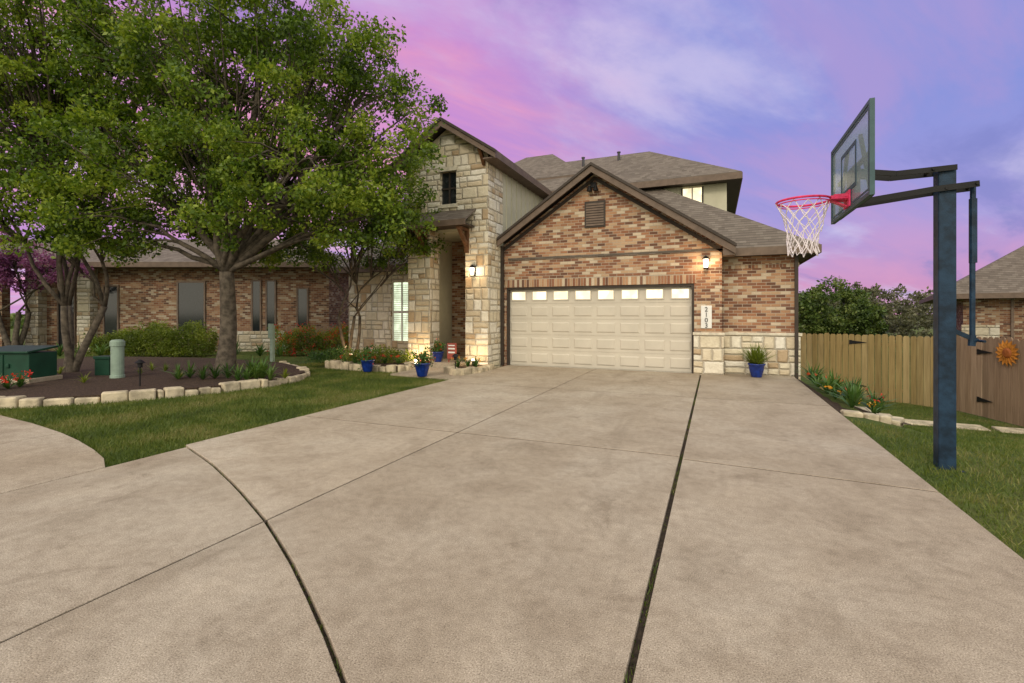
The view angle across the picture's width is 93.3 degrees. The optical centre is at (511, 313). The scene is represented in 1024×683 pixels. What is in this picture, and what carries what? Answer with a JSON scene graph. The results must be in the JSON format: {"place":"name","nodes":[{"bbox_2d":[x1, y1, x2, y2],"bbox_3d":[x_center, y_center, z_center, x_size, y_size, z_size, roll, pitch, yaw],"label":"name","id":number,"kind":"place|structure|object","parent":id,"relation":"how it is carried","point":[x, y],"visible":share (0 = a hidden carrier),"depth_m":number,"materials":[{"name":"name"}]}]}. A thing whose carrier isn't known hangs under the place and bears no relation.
{"place":"outdoors","nodes":[
{"label":"outdoors","id":0,"kind":"place"},
{"bbox_2d":[0,415,104,493],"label":"sidewalk","id":1,"kind":"structure","parent":0,"point":[31,454],"depth_m":4.82,"materials":[{"name":"concrete"}]},
{"bbox_2d":[0,365,1023,682],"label":"driveway","id":2,"kind":"structure","parent":0,"point":[512,523],"depth_m":2.88,"materials":[{"name":"concrete"}]},
{"bbox_2d":[337,117,815,378],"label":"trim","id":3,"kind":"structure","parent":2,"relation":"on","point":[733,185],"depth_m":12.57,"materials":[{"name":"brown wood"}]},
{"bbox_2d":[332,117,818,267],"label":"roof","id":4,"kind":"structure","parent":3,"relation":"on","point":[742,232],"depth_m":14.87,"materials":[{"name":"brown"}]},
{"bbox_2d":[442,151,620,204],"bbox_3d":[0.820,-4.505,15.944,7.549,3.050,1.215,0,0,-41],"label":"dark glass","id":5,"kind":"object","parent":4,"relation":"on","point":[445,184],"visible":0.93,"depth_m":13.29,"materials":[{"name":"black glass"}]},
{"bbox_2d":[330,120,821,272],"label":"fascia","id":6,"kind":"structure","parent":3,"relation":"attached to","point":[503,164],"depth_m":12.51,"materials":[{"name":"brown wood"}]},
{"bbox_2d":[683,187,701,201],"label":"lit windows","id":7,"kind":"structure","parent":3,"relation":"attached to","point":[697,194],"depth_m":15.02,"materials":[{"name":"yellow"}]},
{"bbox_2d":[507,284,693,372],"bbox_3d":[2.129,0.345,12.575,4.900,2.150,0.095,0,0,23],"label":"garage door frame","id":8,"kind":"object","parent":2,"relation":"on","point":[566,287],"visible":0.93,"depth_m":12.55,"materials":[{"name":"brown wood"}]},
{"bbox_2d":[510,286,691,372],"bbox_3d":[2.165,0.355,12.660,4.860,2.170,0.080,0,0,23],"label":"garage door","id":9,"kind":"structure","parent":8,"relation":"in","point":[641,334],"depth_m":12.53,"materials":[{"name":"beige metal"}]},
{"bbox_2d":[511,288,689,300],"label":"garage window frames","id":10,"kind":"structure","parent":9,"relation":"attached to","point":[597,294],"depth_m":12.54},
{"bbox_2d":[512,289,688,299],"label":"garage door windows","id":11,"kind":"structure","parent":10,"relation":"in","point":[656,293],"depth_m":12.52,"materials":[{"name":"white glass"}]},
{"bbox_2d":[735,341,776,377],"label":"potted plant","id":12,"kind":"object","parent":2,"relation":"on","point":[755,359],"visible":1,"depth_m":10.76,"materials":[{"name":"green plant"}]},
{"bbox_2d":[0,316,1023,558],"bbox_3d":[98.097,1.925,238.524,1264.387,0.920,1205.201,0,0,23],"label":"ground","id":13,"kind":"structure","parent":0,"point":[290,359],"depth_m":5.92,"materials":[{"name":"green plant"}]},
{"bbox_2d":[0,229,93,345],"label":"redbud tree","id":14,"kind":"object","parent":13,"relation":"on","point":[8,275],"visible":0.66,"depth_m":17.35,"materials":[{"name":"purple plant"}]},
{"bbox_2d":[82,330,136,355],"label":"box hedge","id":15,"kind":"object","parent":13,"relation":"on","point":[107,338],"visible":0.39,"depth_m":16.49,"materials":[{"name":"green plant"}]},
{"bbox_2d":[0,356,304,400],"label":"mulch bed","id":16,"kind":"object","parent":13,"relation":"on","point":[68,385],"visible":0.5,"depth_m":9.81,"materials":[{"name":"brown soil"}]},
{"bbox_2d":[0,369,34,388],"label":"red salvia plant","id":17,"kind":"object","parent":16,"relation":"on","point":[20,382],"visible":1,"depth_m":8.70,"materials":[{"name":"green plant"}]},
{"bbox_2d":[0,345,62,382],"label":"transformer cabinet","id":18,"kind":"object","parent":16,"relation":"on","point":[38,362],"visible":0.92,"depth_m":9.43,"materials":[{"name":"metal"}]},
{"bbox_2d":[93,355,109,374],"bbox_3d":[-8.900,1.130,10.600,0.360,0.420,0.280,0,0,0],"label":"utility box","id":19,"kind":"object","parent":16,"relation":"on","point":[102,365],"visible":0.69,"depth_m":10.48,"materials":[{"name":"green metal"}]},
{"bbox_2d":[0,0,212,371],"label":"elm tree","id":20,"kind":"object","parent":16,"relation":"on","point":[33,100],"visible":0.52,"depth_m":10.38,"materials":[{"name":"green plant"}]},
{"bbox_2d":[109,339,124,377],"bbox_3d":[-8.250,0.935,10.100,0.260,0.810,0.260,0,0,23],"label":"utility pedestal","id":21,"kind":"object","parent":16,"relation":"on","point":[116,358],"visible":0.97,"depth_m":10.01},
{"bbox_2d":[135,359,145,385],"bbox_3d":[-6.855,1.085,8.900,0.180,0.490,0.175,0,0,23],"label":"path light","id":22,"kind":"object","parent":16,"relation":"on","point":[140,362],"visible":1,"depth_m":8.89,"materials":[{"name":"black metal"}]},
{"bbox_2d":[49,341,288,355],"bbox_3d":[-10.736,1.055,15.153,7.979,0.550,1.230,0,0,0],"label":"shrub plant","id":23,"kind":"object","parent":16,"relation":"on","point":[261,350],"visible":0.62,"depth_m":15.17,"materials":[{"name":"green plant"}]},
{"bbox_2d":[57,362,291,382],"bbox_3d":[-7.368,1.211,10.482,5.419,0.239,2.497,0,0,-11],"label":"liriope plant","id":24,"kind":"object","parent":16,"relation":"on","point":[84,379],"visible":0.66,"depth_m":10.63,"materials":[{"name":"green plant"}]},
{"bbox_2d":[160,361,283,380],"bbox_3d":[-5.839,1.137,9.870,2.776,0.385,1.180,0,0,0],"label":"iris plant","id":25,"kind":"object","parent":16,"relation":"on","point":[245,375],"visible":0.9,"depth_m":9.79,"materials":[{"name":"green plant"}]},
{"bbox_2d":[24,0,449,374],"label":"oak tree","id":26,"kind":"object","parent":16,"relation":"on","point":[235,168],"visible":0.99,"depth_m":9.88,"materials":[{"name":"green plant"}]},
{"bbox_2d":[221,355,280,378],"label":"agave plant","id":27,"kind":"object","parent":16,"relation":"on","point":[264,366],"visible":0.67,"depth_m":9.96,"materials":[{"name":"green plant"}]},
{"bbox_2d":[268,324,274,361],"bbox_3d":[-6.702,0.845,13.486,0.180,1.150,0.110,0,0,23],"label":"utility meter post","id":28,"kind":"object","parent":16,"relation":"on","point":[271,331],"visible":0.82,"depth_m":13.46,"materials":[{"name":"green metal"}]},
{"bbox_2d":[25,268,284,351],"bbox_3d":[-12.981,-0.080,18.973,11.653,3.600,0.434,0,0,-2],"label":"stone","id":29,"kind":"object","parent":13,"relation":"on","point":[87,307],"visible":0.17,"depth_m":18.65,"materials":[{"name":"beige stone"}]},
{"bbox_2d":[0,361,309,408],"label":"stone bed border","id":30,"kind":"object","parent":13,"relation":"on","point":[21,401],"visible":0.68,"depth_m":8.18,"materials":[{"name":"stone"}]},
{"bbox_2d":[116,319,218,357],"bbox_3d":[-11.719,0.856,16.605,3.209,1.370,1.311,0,0,0],"label":"box hedge","id":31,"kind":"object","parent":13,"relation":"on","point":[145,340],"visible":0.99,"depth_m":16.30,"materials":[{"name":"green plant"}]},
{"bbox_2d":[0,264,348,350],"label":"walls","id":32,"kind":"structure","parent":13,"relation":"on","point":[147,296],"depth_m":19.00,"materials":[{"name":"brown brick"}]},
{"bbox_2d":[18,262,335,348],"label":"trim","id":33,"kind":"structure","parent":32,"relation":"attached to","point":[167,265],"depth_m":18.95,"materials":[{"name":"brown wood"}]},
{"bbox_2d":[0,239,346,262],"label":"roof","id":34,"kind":"structure","parent":33,"relation":"on","point":[167,255],"depth_m":19.47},
{"bbox_2d":[59,281,306,347],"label":"windows","id":35,"kind":"structure","parent":32,"relation":"attached to","point":[191,301],"depth_m":18.97,"materials":[{"name":"grey glass"}]},
{"bbox_2d":[266,322,348,356],"bbox_3d":[-6.989,0.922,17.001,3.102,1.244,0.996,0,0,1],"label":"flowering hedge","id":36,"kind":"object","parent":13,"relation":"on","point":[318,343],"visible":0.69,"depth_m":16.78,"materials":[{"name":"green plant"}]},
{"bbox_2d":[286,326,333,351],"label":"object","id":37,"kind":"object","parent":13,"relation":"on","point":[288,328],"visible":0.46,"depth_m":18.40,"materials":[{"name":"brown wood"}]},
{"bbox_2d":[356,343,378,371],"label":"potted plant","id":38,"kind":"object","parent":13,"relation":"on","point":[366,362],"visible":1,"depth_m":11.82,"materials":[{"name":"green plant"}]},
{"bbox_2d":[325,359,414,372],"bbox_3d":[-3.929,1.370,12.795,2.962,0.259,0.986,0,0,17],"label":"stone bed border","id":39,"kind":"object","parent":13,"relation":"on","point":[338,364],"visible":0.56,"depth_m":12.39,"materials":[{"name":"stone"}]},
{"bbox_2d":[336,354,413,371],"bbox_3d":[-4.154,1.385,14.183,4.150,0.170,3.030,0,0,23],"label":"mulch bed","id":40,"kind":"object","parent":13,"relation":"on","point":[387,363],"visible":0.12,"depth_m":12.69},
{"bbox_2d":[302,345,351,363],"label":"shrub","id":41,"kind":"object","parent":40,"relation":"on","point":[321,356],"visible":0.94,"depth_m":13.19,"materials":[{"name":"green plant"}]},
{"bbox_2d":[282,183,450,357],"bbox_3d":[-4.173,-1.222,13.944,5.175,5.537,2.809,0,0,23],"label":"live oak tree","id":42,"kind":"object","parent":40,"relation":"on","point":[400,255],"visible":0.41,"depth_m":13.91,"materials":[{"name":"green plant"}]},
{"bbox_2d":[339,354,402,363],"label":"flower plant","id":43,"kind":"object","parent":40,"relation":"on","point":[384,360],"visible":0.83,"depth_m":12.57,"materials":[{"name":"green plant"}]},
{"bbox_2d":[343,344,414,362],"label":"shrub","id":44,"kind":"object","parent":40,"relation":"on","point":[385,353],"visible":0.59,"depth_m":12.83,"materials":[{"name":"green plant"}]},
{"bbox_2d":[390,355,469,379],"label":"entry walkway","id":45,"kind":"structure","parent":13,"relation":"on","point":[435,370],"depth_m":11.76,"materials":[{"name":"concrete"}]},
{"bbox_2d":[411,347,435,376],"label":"potted plant","id":46,"kind":"object","parent":45,"relation":"on","point":[423,363],"visible":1,"depth_m":10.91,"materials":[{"name":"green plant"}]},
{"bbox_2d":[427,338,444,361],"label":"potted plant","id":47,"kind":"object","parent":45,"relation":"on","point":[437,352],"visible":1,"depth_m":12.95,"materials":[{"name":"green plant"}]},
{"bbox_2d":[447,343,456,361],"bbox_3d":[-1.595,1.095,12.849,0.280,0.650,0.066,0,0,23],"label":"welcome sign","id":48,"kind":"object","parent":45,"relation":"on","point":[451,349],"visible":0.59,"depth_m":12.82,"materials":[{"name":"red paint"}]},
{"bbox_2d":[452,354,457,368],"bbox_3d":[-1.326,1.175,11.296,0.180,0.490,0.175,0,0,23],"label":"path light","id":49,"kind":"object","parent":45,"relation":"on","point":[455,356],"visible":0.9,"depth_m":11.26,"materials":[{"name":"black metal"}]},
{"bbox_3d":[-1.119,1.405,12.061,0.690,0.130,1.470,0,0,23],"label":"mulch bed","id":50,"kind":"object","parent":45,"relation":"on","visible":0},
{"bbox_2d":[449,356,481,367],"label":"flower plant","id":51,"kind":"object","parent":50,"relation":"on","point":[475,364],"visible":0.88,"depth_m":11.98,"materials":[{"name":"green plant"}]},
{"bbox_2d":[10,288,899,332],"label":"background woodland","id":52,"kind":"object","parent":13,"relation":"on","point":[12,319],"visible":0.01,"depth_m":49.04,"materials":[{"name":"green plant"}]},
{"bbox_2d":[443,364,493,375],"bbox_3d":[-0.926,1.380,11.844,1.478,0.233,0.720,0,0,-39],"label":"stone bed border","id":53,"kind":"object","parent":13,"relation":"on","point":[450,370],"visible":0.62,"depth_m":11.52,"materials":[{"name":"stone"}]},
{"bbox_2d":[406,173,726,358],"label":"siding walls","id":54,"kind":"structure","parent":13,"relation":"on","point":[520,201],"depth_m":14.84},
{"bbox_2d":[349,129,800,379],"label":"stone walls","id":55,"kind":"structure","parent":13,"relation":"on","point":[479,186],"depth_m":12.98,"materials":[{"name":"beige stone"}]},
{"bbox_2d":[392,282,407,340],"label":"shutters","id":56,"kind":"object","parent":55,"relation":"on","point":[401,312],"visible":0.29,"depth_m":15.75,"materials":[{"name":"white paint"}]},
{"bbox_2d":[394,282,407,340],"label":"window panes","id":57,"kind":"object","parent":55,"relation":"attached to","point":[405,299],"visible":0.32,"depth_m":15.81,"materials":[{"name":"grey glass"}]},
{"bbox_2d":[405,148,485,254],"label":"trim","id":58,"kind":"structure","parent":55,"relation":"attached to","point":[464,235],"depth_m":12.80,"materials":[{"name":"brown wood"}]},
{"bbox_2d":[469,265,475,276],"bbox_3d":[-1.044,-1.145,12.741,0.180,0.310,0.198,0,0,23],"label":"wall lantern","id":59,"kind":"object","parent":55,"relation":"attached to","point":[472,270],"depth_m":12.69,"materials":[{"name":"white glass"}]},
{"bbox_2d":[438,166,801,335],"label":"stone sills","id":60,"kind":"structure","parent":55,"relation":"attached to","point":[449,169],"depth_m":11.41,"materials":[{"name":"beige stone"}]},
{"bbox_2d":[452,174,793,365],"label":"brick walls","id":61,"kind":"structure","parent":13,"relation":"on","point":[758,300],"depth_m":12.07,"materials":[{"name":"brown brick"}]},
{"bbox_2d":[587,182,597,191],"bbox_3d":[2.076,-3.280,12.421,0.300,0.240,0.190,0,0,23],"label":"flood light","id":62,"kind":"object","parent":61,"relation":"attached to","point":[593,185],"visible":1,"depth_m":12.39,"materials":[{"name":"black metal"}]},
{"bbox_2d":[505,262,798,287],"bbox_3d":[3.147,-0.958,12.159,7.179,0.445,0.331,0,0,20],"label":"soldier course","id":63,"kind":"object","parent":61,"relation":"attached to","point":[641,280],"visible":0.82,"depth_m":12.20,"materials":[{"name":"brick"}]},
{"bbox_2d":[702,256,709,268],"bbox_3d":[4.563,-1.215,11.371,0.180,0.310,0.198,0,0,23],"label":"wall lantern","id":64,"kind":"object","parent":61,"relation":"attached to","point":[705,260],"depth_m":11.31,"materials":[{"name":"white glass"}]},
{"bbox_2d":[701,306,711,327],"bbox_3d":[4.601,0.070,11.436,0.240,0.540,0.043,0,0,23],"label":"house number sign","id":65,"kind":"object","parent":61,"relation":"attached to","point":[706,316],"visible":1,"depth_m":11.42,"materials":[{"name":"white paint"}]},
{"bbox_2d":[798,275,888,348],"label":"background trees","id":66,"kind":"object","parent":13,"relation":"on","point":[853,313],"visible":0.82,"depth_m":28.18,"materials":[{"name":"green plant"}]},
{"bbox_2d":[798,332,909,402],"bbox_3d":[9.507,1.510,14.059,0.180,1.920,3.223,0,0,-44],"label":"wood fence","id":67,"kind":"object","parent":13,"relation":"on","point":[826,350],"visible":0.68,"depth_m":13.54,"materials":[{"name":"brown wood"}]},
{"bbox_2d":[799,380,914,425],"bbox_3d":[6.042,1.681,8.850,0.920,0.482,4.200,0,0,23],"label":"mulch bed","id":68,"kind":"object","parent":13,"relation":"on","point":[837,407],"visible":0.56,"depth_m":8.00,"materials":[{"name":"brown soil"}]},
{"bbox_2d":[792,361,898,409],"bbox_3d":[5.955,1.349,8.579,1.510,0.753,3.782,0,0,23],"label":"agave plant","id":69,"kind":"object","parent":68,"relation":"on","point":[851,395],"visible":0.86,"depth_m":8.16,"materials":[{"name":"green plant"}]},
{"bbox_2d":[798,372,892,412],"bbox_3d":[5.992,1.416,8.767,1.247,0.622,2.610,0,0,23],"label":"lantana plant","id":70,"kind":"object","parent":68,"relation":"on","point":[880,403],"visible":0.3,"depth_m":8.69,"materials":[{"name":"green plant"}]},
{"bbox_2d":[824,385,884,413],"bbox_3d":[5.440,1.350,7.654,0.409,0.339,1.266,0,0,-5],"label":"marigold plant","id":71,"kind":"object","parent":68,"relation":"on","point":[874,410],"visible":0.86,"depth_m":7.36,"materials":[{"name":"green plant"}]},
{"bbox_2d":[798,281,932,340],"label":"background woodland","id":72,"kind":"object","parent":13,"relation":"on","point":[915,312],"visible":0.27,"depth_m":37.78,"materials":[{"name":"green plant"}]},
{"bbox_2d":[840,406,904,426],"bbox_3d":[6.207,1.705,8.434,0.802,0.598,3.967,0,0,34],"label":"stone bed border","id":73,"kind":"object","parent":13,"relation":"on","point":[893,420],"visible":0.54,"depth_m":6.91,"materials":[{"name":"stone"}]},
{"bbox_2d":[775,97,985,472],"bbox_3d":[3.581,-0.180,4.831,1.328,3.400,1.367,0,0,-22],"label":"basketball hoop","id":74,"kind":"object","parent":13,"relation":"on","point":[855,174],"visible":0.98,"depth_m":4.57,"materials":[{"name":"blue metal"}]},
{"bbox_2d":[881,413,1023,433],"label":"stepping stones","id":75,"kind":"object","parent":13,"relation":"on","point":[968,426],"visible":0.39,"depth_m":10.01,"materials":[{"name":"stone"}]},
{"bbox_2d":[961,325,999,338],"bbox_3d":[17.882,1.570,18.448,1.050,2.300,0.060,0,0,38],"label":"stone","id":76,"kind":"object","parent":13,"relation":"on","point":[988,331],"visible":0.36,"depth_m":18.34,"materials":[{"name":"beige stone"}]},
{"bbox_2d":[956,335,1023,426],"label":"wood fence","id":77,"kind":"object","parent":13,"relation":"on","point":[989,385],"visible":0.73,"depth_m":10.88,"materials":[{"name":"brown wood"}]},
{"bbox_2d":[910,336,932,406],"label":"wood gate","id":78,"kind":"structure","parent":77,"relation":"attached to","point":[919,370],"depth_m":12.57,"materials":[{"name":"brown wood"}]},
{"bbox_2d":[996,340,1019,365],"bbox_3d":[10.629,0.840,10.390,0.045,0.600,0.600,0,0,6],"label":"metal sunflower decoration","id":79,"kind":"object","parent":77,"relation":"attached to","point":[1006,352],"visible":1,"depth_m":10.37,"materials":[{"name":"orange metal"}]},
{"bbox_2d":[956,298,1023,340],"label":"walls","id":80,"kind":"structure","parent":13,"relation":"on","point":[993,311],"depth_m":18.18,"materials":[{"name":"brown brick"}]},
{"bbox_2d":[919,293,1023,339],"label":"trim","id":81,"kind":"structure","parent":80,"relation":"attached to","point":[929,299],"depth_m":17.89,"materials":[{"name":"brown wood"}]},
{"bbox_2d":[926,246,1023,297],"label":"roof","id":82,"kind":"structure","parent":81,"relation":"on","point":[1004,274],"depth_m":18.48,"materials":[{"name":"brown"}]},
{"bbox_2d":[0,0,1023,313],"label":"sky","id":83,"kind":"structure","parent":0,"point":[765,90],"materials":[{"name":"purple"}]}
]}

